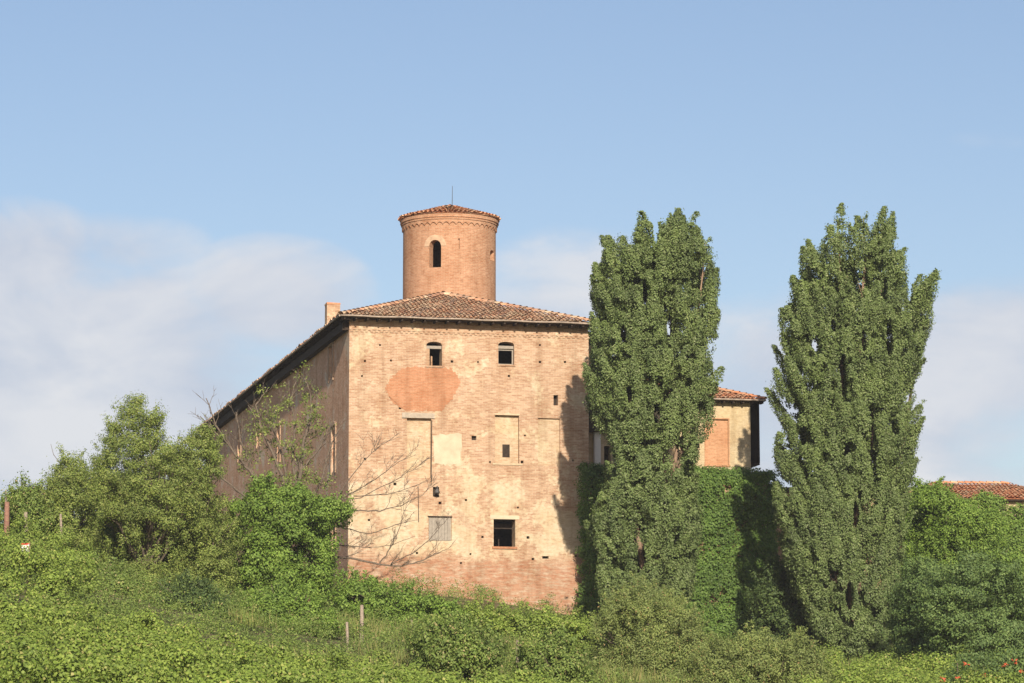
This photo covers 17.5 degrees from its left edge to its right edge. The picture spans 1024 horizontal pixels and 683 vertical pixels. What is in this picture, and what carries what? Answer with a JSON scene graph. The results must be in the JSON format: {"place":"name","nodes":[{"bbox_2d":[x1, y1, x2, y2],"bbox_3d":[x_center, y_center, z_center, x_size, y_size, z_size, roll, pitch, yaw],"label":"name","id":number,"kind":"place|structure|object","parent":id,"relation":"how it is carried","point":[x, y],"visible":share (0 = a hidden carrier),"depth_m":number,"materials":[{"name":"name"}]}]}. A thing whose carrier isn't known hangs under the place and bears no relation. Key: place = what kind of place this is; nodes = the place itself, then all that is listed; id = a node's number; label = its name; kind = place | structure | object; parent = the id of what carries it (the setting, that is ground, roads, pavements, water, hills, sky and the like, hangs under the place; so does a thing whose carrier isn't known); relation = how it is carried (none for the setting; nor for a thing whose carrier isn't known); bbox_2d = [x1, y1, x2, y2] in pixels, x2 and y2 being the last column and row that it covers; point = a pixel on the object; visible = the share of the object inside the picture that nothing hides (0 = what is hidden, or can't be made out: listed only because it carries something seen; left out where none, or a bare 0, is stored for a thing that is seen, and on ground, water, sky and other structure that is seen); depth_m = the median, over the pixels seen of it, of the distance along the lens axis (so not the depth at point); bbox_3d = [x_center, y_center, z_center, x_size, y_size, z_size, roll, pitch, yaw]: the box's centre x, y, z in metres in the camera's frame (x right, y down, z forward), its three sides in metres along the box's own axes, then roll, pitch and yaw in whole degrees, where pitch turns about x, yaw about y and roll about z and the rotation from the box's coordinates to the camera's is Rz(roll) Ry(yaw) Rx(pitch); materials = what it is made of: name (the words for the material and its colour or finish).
{"place":"outdoors","nodes":[
{"label":"outdoors","id":0,"kind":"place"},
{"bbox_2d":[0,537,928,681],"bbox_3d":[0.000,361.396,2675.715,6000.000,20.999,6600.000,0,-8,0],"label":"ground","id":1,"kind":"structure","parent":0,"point":[331,639],"depth_m":131.90,"materials":[{"name":"soil"}]},
{"bbox_2d":[4,502,9,535],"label":"vine post","id":2,"kind":"object","parent":1,"relation":"on","point":[6,513],"visible":0.59,"depth_m":151.24,"materials":[{"name":"wood"}]},
{"bbox_2d":[21,542,29,585],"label":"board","id":3,"kind":"object","parent":1,"relation":"on","point":[26,550],"visible":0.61,"depth_m":130.31,"materials":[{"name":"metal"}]},
{"bbox_2d":[0,466,67,544],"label":"shrub","id":4,"kind":"object","parent":1,"relation":"on","point":[19,500],"visible":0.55,"depth_m":152.11,"materials":[{"name":"green plant"}]},
{"bbox_2d":[59,514,62,544],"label":"vine post","id":5,"kind":"object","parent":1,"relation":"on","point":[61,523],"visible":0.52,"depth_m":149.24,"materials":[{"name":"beige wood"}]},
{"bbox_2d":[30,441,112,562],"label":"acacia tree","id":6,"kind":"object","parent":1,"relation":"on","point":[71,483],"visible":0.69,"depth_m":153.33,"materials":[{"name":"green plant"}]},
{"bbox_2d":[74,552,153,598],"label":"shrub","id":7,"kind":"object","parent":1,"relation":"on","point":[121,578],"visible":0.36,"depth_m":136.83,"materials":[{"name":"green plant"}]},
{"bbox_2d":[75,391,221,588],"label":"acacia tree","id":8,"kind":"object","parent":1,"relation":"on","point":[160,463],"visible":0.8,"depth_m":156.77,"materials":[{"name":"green plant"}]},
{"bbox_2d":[80,466,237,576],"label":"shrub","id":9,"kind":"object","parent":1,"relation":"on","point":[157,538],"visible":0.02,"depth_m":162.58,"materials":[{"name":"green plant"}]},
{"bbox_2d":[141,568,239,618],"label":"shrub","id":10,"kind":"object","parent":1,"relation":"on","point":[204,586],"visible":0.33,"depth_m":135.91,"materials":[{"name":"green plant"}]},
{"bbox_2d":[157,418,246,593],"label":"acacia tree","id":11,"kind":"object","parent":1,"relation":"on","point":[210,565],"visible":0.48,"depth_m":159.12,"materials":[{"name":"green plant"}]},
{"bbox_2d":[227,578,345,637],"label":"shrub","id":12,"kind":"object","parent":1,"relation":"on","point":[291,602],"visible":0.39,"depth_m":136.74,"materials":[{"name":"green plant"}]},
{"bbox_2d":[219,463,357,604],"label":"ivy clad tree","id":13,"kind":"object","parent":1,"relation":"on","point":[269,557],"visible":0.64,"depth_m":161.68,"materials":[{"name":"green plant"}]},
{"bbox_2d":[0,506,619,682],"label":"vineyard","id":14,"kind":"object","parent":1,"relation":"on","point":[146,648],"visible":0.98,"depth_m":98.39,"materials":[{"name":"green plant"}]},
{"bbox_2d":[190,360,453,566],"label":"bare tree","id":15,"kind":"object","parent":1,"relation":"on","point":[285,479],"visible":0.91,"depth_m":166.73,"materials":[{"name":"grey plant"}]},
{"bbox_2d":[346,622,348,647],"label":"vine post","id":16,"kind":"object","parent":1,"relation":"on","point":[347,633],"visible":0.64,"depth_m":130.61,"materials":[{"name":"beige wood"}]},
{"bbox_2d":[359,605,363,643],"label":"vine post","id":17,"kind":"object","parent":1,"relation":"on","point":[361,614],"visible":0.64,"depth_m":137.67,"materials":[{"name":"beige wood"}]},
{"bbox_2d":[197,186,603,616],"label":"castle","id":18,"kind":"structure","parent":1,"relation":"on","point":[463,375],"depth_m":177.82,"materials":[{"name":"brick"}]},
{"bbox_2d":[237,424,241,462],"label":"window","id":19,"kind":"structure","parent":18,"relation":"in","point":[240,426],"depth_m":215.46,"materials":[{"name":"wood"}]},
{"bbox_2d":[256,408,260,448],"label":"window","id":20,"kind":"structure","parent":18,"relation":"in","point":[258,408],"depth_m":207.61,"materials":[{"name":"wood"}]},
{"bbox_2d":[275,421,280,464],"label":"window","id":21,"kind":"structure","parent":18,"relation":"in","point":[278,421],"depth_m":198.54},
{"bbox_2d":[297,365,302,394],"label":"window","id":22,"kind":"structure","parent":18,"relation":"in","point":[302,365],"depth_m":192.38,"materials":[{"name":"brick"}]},
{"bbox_2d":[327,342,333,382],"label":"window","id":23,"kind":"structure","parent":18,"relation":"in","point":[332,343],"depth_m":181.92,"materials":[{"name":"brick"}]},
{"bbox_2d":[330,422,335,474],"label":"window","id":24,"kind":"structure","parent":18,"relation":"in","point":[333,423],"depth_m":180.31,"materials":[{"name":"brick"}]},
{"bbox_2d":[402,413,434,418],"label":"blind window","id":25,"kind":"structure","parent":18,"relation":"in","point":[404,415],"depth_m":176.88,"materials":[{"name":"grey stone"}]},
{"bbox_2d":[425,339,443,367],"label":"window","id":26,"kind":"structure","parent":18,"relation":"in","point":[428,360],"depth_m":177.66,"materials":[{"name":"stone"}]},
{"bbox_2d":[490,515,518,548],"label":"window","id":27,"kind":"structure","parent":18,"relation":"in","point":[491,516],"depth_m":177.23,"materials":[{"name":"stone"}]},
{"bbox_2d":[497,339,515,365],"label":"window","id":28,"kind":"structure","parent":18,"relation":"in","point":[500,348],"depth_m":178.66,"materials":[{"name":"stone"}]},
{"bbox_2d":[492,413,521,464],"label":"blind window","id":29,"kind":"structure","parent":18,"relation":"in","point":[505,447],"depth_m":177.92,"materials":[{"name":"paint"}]},
{"bbox_2d":[327,565,473,630],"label":"shrub","id":30,"kind":"object","parent":1,"relation":"on","point":[354,594],"visible":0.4,"depth_m":154.54,"materials":[{"name":"green plant"}]},
{"bbox_2d":[400,607,517,682],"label":"shrub","id":31,"kind":"object","parent":1,"relation":"on","point":[449,642],"visible":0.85,"depth_m":120.23,"materials":[{"name":"green plant"}]},
{"bbox_2d":[0,521,1009,682],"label":"undergrowth","id":32,"kind":"object","parent":1,"relation":"on","point":[217,610],"visible":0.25,"depth_m":131.44,"materials":[{"name":"green plant"}]},
{"bbox_2d":[459,594,607,651],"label":"shrub","id":33,"kind":"object","parent":1,"relation":"on","point":[513,622],"visible":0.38,"depth_m":156.24,"materials":[{"name":"green plant"}]},
{"bbox_2d":[503,621,604,682],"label":"shrub","id":34,"kind":"object","parent":1,"relation":"on","point":[558,657],"visible":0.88,"depth_m":116.49,"materials":[{"name":"green plant"}]},
{"bbox_2d":[226,584,907,682],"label":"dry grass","id":35,"kind":"structure","parent":1,"relation":"on","point":[402,659],"depth_m":132.41,"materials":[{"name":"plant"}]},
{"bbox_2d":[585,570,713,682],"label":"shrub","id":36,"kind":"object","parent":1,"relation":"on","point":[653,613],"visible":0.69,"depth_m":138.25,"materials":[{"name":"green plant"}]},
{"bbox_2d":[580,207,724,650],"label":"poplar","id":37,"kind":"object","parent":1,"relation":"on","point":[649,369],"visible":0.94,"depth_m":165.84,"materials":[{"name":"green plant"}]},
{"bbox_2d":[589,387,766,470],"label":"castle wing","id":38,"kind":"structure","parent":1,"relation":"on","point":[733,440],"depth_m":182.42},
{"bbox_2d":[704,418,730,466],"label":"blind window","id":39,"kind":"structure","parent":38,"relation":"in","point":[705,464],"depth_m":182.19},
{"bbox_2d":[589,478,768,639],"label":"terrace wall","id":40,"kind":"structure","parent":1,"relation":"on","point":[726,491],"depth_m":179.30,"materials":[{"name":"brick"}]},
{"bbox_2d":[571,460,783,642],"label":"ivy","id":41,"kind":"object","parent":40,"relation":"attached to","point":[709,574],"visible":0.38,"depth_m":178.61,"materials":[{"name":"green plant"}]},
{"bbox_2d":[685,620,842,682],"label":"shrub","id":42,"kind":"object","parent":1,"relation":"on","point":[760,657],"visible":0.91,"depth_m":130.46,"materials":[{"name":"green plant"}]},
{"bbox_2d":[737,551,820,652],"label":"shrub","id":43,"kind":"object","parent":1,"relation":"on","point":[776,608],"visible":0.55,"depth_m":170.47,"materials":[{"name":"green plant"}]},
{"bbox_2d":[776,487,910,626],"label":"courtyard wall","id":44,"kind":"structure","parent":1,"relation":"on","point":[779,553],"depth_m":191.18,"materials":[{"name":"brick"}]},
{"bbox_2d":[763,202,941,662],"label":"poplar","id":45,"kind":"object","parent":1,"relation":"on","point":[858,431],"visible":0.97,"depth_m":167.38,"materials":[{"name":"green plant"}]},
{"bbox_2d":[798,642,1023,682],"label":"vineyard","id":46,"kind":"object","parent":1,"relation":"on","point":[901,673],"visible":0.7,"depth_m":133.28,"materials":[{"name":"green plant"}]},
{"bbox_2d":[876,550,952,672],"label":"locust tree","id":47,"kind":"object","parent":1,"relation":"on","point":[906,636],"visible":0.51,"depth_m":156.57,"materials":[{"name":"green plant"}]},
{"bbox_2d":[900,476,1017,612],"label":"bushy tree","id":48,"kind":"object","parent":1,"relation":"on","point":[940,530],"visible":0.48,"depth_m":176.87,"materials":[{"name":"green plant"}]},
{"bbox_2d":[896,481,1023,633],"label":"tiled house","id":49,"kind":"structure","parent":1,"relation":"on","point":[1012,494],"depth_m":190.21,"materials":[{"name":"red tile"}]},
{"bbox_2d":[900,487,1023,640],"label":"ivy","id":50,"kind":"object","parent":49,"relation":"attached to","point":[1015,526],"visible":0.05,"depth_m":186.94,"materials":[{"name":"green plant"}]},
{"bbox_2d":[906,538,1023,670],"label":"locust tree","id":51,"kind":"object","parent":1,"relation":"on","point":[984,627],"visible":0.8,"depth_m":150.12,"materials":[{"name":"green plant"}]},
{"bbox_2d":[936,644,1023,682],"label":"trumpet vine","id":52,"kind":"object","parent":1,"relation":"on","point":[1007,663],"visible":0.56,"depth_m":122.46,"materials":[{"name":"green plant"}]},
{"bbox_2d":[0,0,1023,522],"label":"sky","id":53,"kind":"structure","parent":0,"point":[187,187],"materials":[{"name":"blue"}]}
]}

